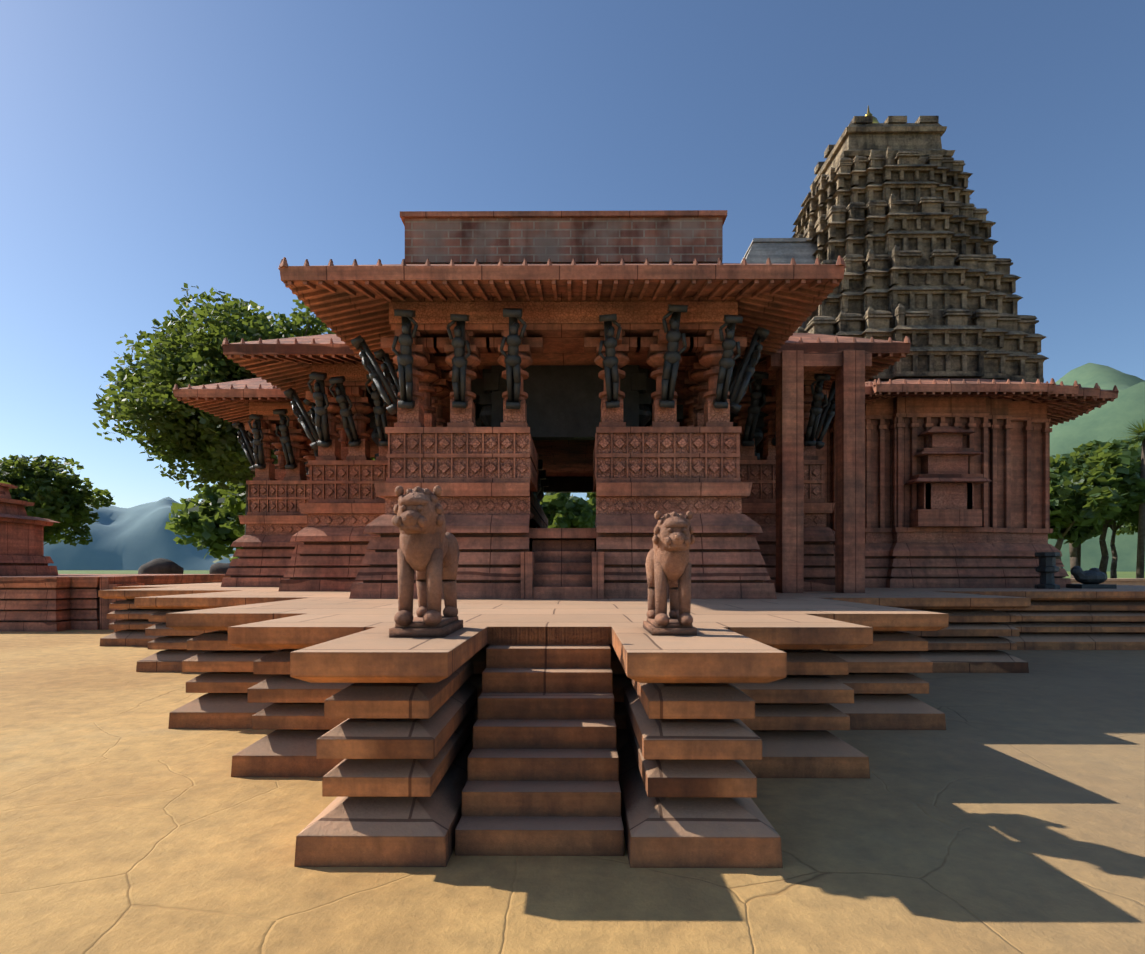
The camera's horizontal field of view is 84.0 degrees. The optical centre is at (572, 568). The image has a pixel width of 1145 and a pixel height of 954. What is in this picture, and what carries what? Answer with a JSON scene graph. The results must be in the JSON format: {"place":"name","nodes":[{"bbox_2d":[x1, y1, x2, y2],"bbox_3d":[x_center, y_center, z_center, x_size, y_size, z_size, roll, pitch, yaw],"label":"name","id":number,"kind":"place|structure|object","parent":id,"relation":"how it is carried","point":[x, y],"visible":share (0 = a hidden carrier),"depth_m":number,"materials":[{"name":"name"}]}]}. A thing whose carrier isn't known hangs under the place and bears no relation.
{"place":"outdoors","nodes":[
{"label":"outdoors","id":0,"kind":"place"},
{"bbox_2d":[44,497,238,569],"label":"hill","id":1,"kind":"structure","parent":0,"point":[135,537],"depth_m":812.57,"materials":[{"name":"blue"}]},
{"bbox_2d":[0,570,1144,953],"bbox_3d":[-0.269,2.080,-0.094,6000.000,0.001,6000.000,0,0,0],"label":"ground","id":2,"kind":"structure","parent":0,"point":[1002,814],"depth_m":4.63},
{"bbox_2d":[0,454,115,546],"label":"tree","id":3,"kind":"object","parent":2,"relation":"on","point":[48,490],"depth_m":48.75,"materials":[{"name":"green plant"}]},
{"bbox_2d":[0,483,230,631],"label":"shrine","id":4,"kind":"object","parent":2,"relation":"on","point":[38,593],"visible":0.77,"depth_m":21.74,"materials":[{"name":"stone"}]},
{"bbox_2d":[165,484,242,562],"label":"tree","id":5,"kind":"object","parent":2,"relation":"on","point":[205,519],"visible":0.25,"depth_m":69.22,"materials":[{"name":"green plant"}]},
{"bbox_2d":[92,283,334,534],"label":"tree","id":6,"kind":"object","parent":2,"relation":"on","point":[160,415],"depth_m":41.82,"materials":[{"name":"green plant"}]},
{"bbox_2d":[211,457,374,536],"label":"tree","id":7,"kind":"object","parent":2,"relation":"on","point":[234,503],"visible":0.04,"depth_m":54.64,"materials":[{"name":"green plant"}]},
{"bbox_2d":[540,493,596,527],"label":"tree","id":8,"kind":"object","parent":2,"relation":"on","point":[572,511],"depth_m":79.08,"materials":[{"name":"green plant"}]},
{"bbox_2d":[98,582,1144,867],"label":"platform","id":9,"kind":"structure","parent":2,"relation":"on","point":[548,726],"depth_m":5.86,"materials":[{"name":"stone"}]},
{"bbox_2d":[389,486,462,637],"bbox_3d":[-1.312,-0.064,5.752,0.459,1.289,1.311,0,0,0],"label":"lion","id":10,"kind":"object","parent":9,"relation":"on","point":[428,551],"visible":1,"depth_m":5.41},
{"bbox_2d":[173,210,910,598],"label":"temple pavilion","id":11,"kind":"structure","parent":9,"relation":"on","point":[737,556],"depth_m":12.97,"materials":[{"name":"red stone"}]},
{"bbox_2d":[232,304,834,474],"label":"madanikas","id":12,"kind":"object","parent":11,"relation":"on","point":[735,381],"visible":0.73,"depth_m":13.07,"materials":[{"name":"black stone"}]},
{"bbox_2d":[246,301,825,534],"bbox_3d":[-1.319,-3.225,23.993,18.420,4.289,22.580,0,0,0],"label":"carved frieze","id":13,"kind":"object","parent":11,"relation":"attached to","point":[576,312],"visible":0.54,"depth_m":12.81,"materials":[{"name":"red stone"}]},
{"bbox_2d":[405,217,722,263],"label":"brick parapet","id":14,"kind":"structure","parent":11,"relation":"on","point":[556,240],"depth_m":13.01,"materials":[{"name":"brown brick"}]},
{"bbox_2d":[365,365,767,527],"bbox_3d":[-1.617,-2.820,24.377,14.550,4.000,18.675,0,0,0],"label":"dark interior","id":15,"kind":"object","parent":11,"relation":"on","point":[563,402],"visible":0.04,"depth_m":15.08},
{"bbox_2d":[741,238,817,332],"bbox_3d":[7.481,-8.920,23.958,3.400,5.399,4.400,0,0,0],"label":"rooftop structure","id":16,"kind":"object","parent":11,"relation":"on","point":[782,250],"visible":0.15,"depth_m":22.17,"materials":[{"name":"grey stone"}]},
{"bbox_2d":[643,511,696,635],"bbox_3d":[0.888,0.037,5.849,0.387,1.086,1.105,0,0,0],"label":"lion","id":17,"kind":"object","parent":9,"relation":"on","point":[667,563],"visible":1,"depth_m":5.55},
{"bbox_2d":[755,378,1118,587],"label":"temple sanctuary","id":18,"kind":"structure","parent":9,"relation":"on","point":[1003,428],"depth_m":19.47,"materials":[{"name":"red stone"}]},
{"bbox_2d":[792,116,1048,382],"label":"temple tower","id":19,"kind":"structure","parent":18,"relation":"on","point":[892,216],"depth_m":20.69,"materials":[{"name":"stone"}]},
{"bbox_2d":[865,105,878,122],"bbox_3d":[10.715,-16.220,23.038,0.760,1.100,0.723,0,0,0],"label":"finial","id":20,"kind":"object","parent":19,"relation":"on","point":[875,120],"visible":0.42,"depth_m":22.91,"materials":[{"name":"gold metal"}]},
{"bbox_2d":[830,434,1047,543],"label":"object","id":21,"kind":"object","parent":18,"relation":"attached to","point":[950,496],"visible":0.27,"depth_m":19.16,"materials":[{"name":"red stone"}]},
{"bbox_2d":[1035,552,1116,588],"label":"stone sculptures","id":22,"kind":"object","parent":9,"relation":"on","point":[1047,568],"visible":1,"depth_m":18.41},
{"bbox_2d":[1048,468,1129,577],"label":"tree","id":23,"kind":"object","parent":2,"relation":"on","point":[1087,502],"depth_m":54.09,"materials":[{"name":"green plant"}]},
{"bbox_2d":[1051,440,1141,574],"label":"tree","id":24,"kind":"object","parent":2,"relation":"on","point":[1063,459],"depth_m":68.88,"materials":[{"name":"green plant"}]},
{"bbox_2d":[1050,438,1144,577],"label":"tree","id":25,"kind":"object","parent":2,"relation":"on","point":[1104,455],"depth_m":58.79,"materials":[{"name":"green plant"}]},
{"bbox_2d":[1109,518,1127,577],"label":"tree","id":26,"kind":"object","parent":2,"relation":"on","point":[1113,568],"depth_m":94.07,"materials":[{"name":"brown plant"}]},
{"bbox_2d":[1113,519,1137,534],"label":"tree","id":27,"kind":"object","parent":2,"relation":"on","point":[1131,528],"depth_m":83.04,"materials":[{"name":"green plant"}]},
{"bbox_2d":[1115,419,1144,577],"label":"palm","id":28,"kind":"object","parent":2,"relation":"on","point":[1140,562],"depth_m":59.43,"materials":[{"name":"green plant"}]},
{"bbox_2d":[0,0,1144,507],"label":"sky","id":29,"kind":"structure","parent":0,"point":[149,149],"materials":[{"name":"blue"}]},
{"bbox_2d":[1076,544,1080,566],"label":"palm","id":30,"kind":"object","parent":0,"point":[1078,547],"depth_m":83.27,"materials":[{"name":"brown plant"}]},
{"bbox_2d":[1048,363,1144,571],"bbox_3d":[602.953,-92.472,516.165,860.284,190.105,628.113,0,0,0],"label":"hill","id":31,"kind":"structure","parent":0,"point":[1107,421],"depth_m":500.66,"materials":[{"name":"green"}]},
{"bbox_2d":[1070,578,1144,585],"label":"wall","id":32,"kind":"structure","parent":0,"point":[1130,581],"depth_m":35.31,"materials":[{"name":"stone"}]},
{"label":"mound","id":33,"kind":"object","parent":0,"visible":0},
{"bbox_2d":[138,558,183,573],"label":"boulder","id":34,"kind":"object","parent":33,"relation":"on","point":[160,566],"visible":0.54,"depth_m":40.40,"materials":[{"name":"grey stone"}]},
{"bbox_2d":[209,563,234,573],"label":"boulder","id":35,"kind":"object","parent":33,"relation":"on","point":[218,568],"visible":0.38,"depth_m":40.95,"materials":[{"name":"grey stone"}]}
]}

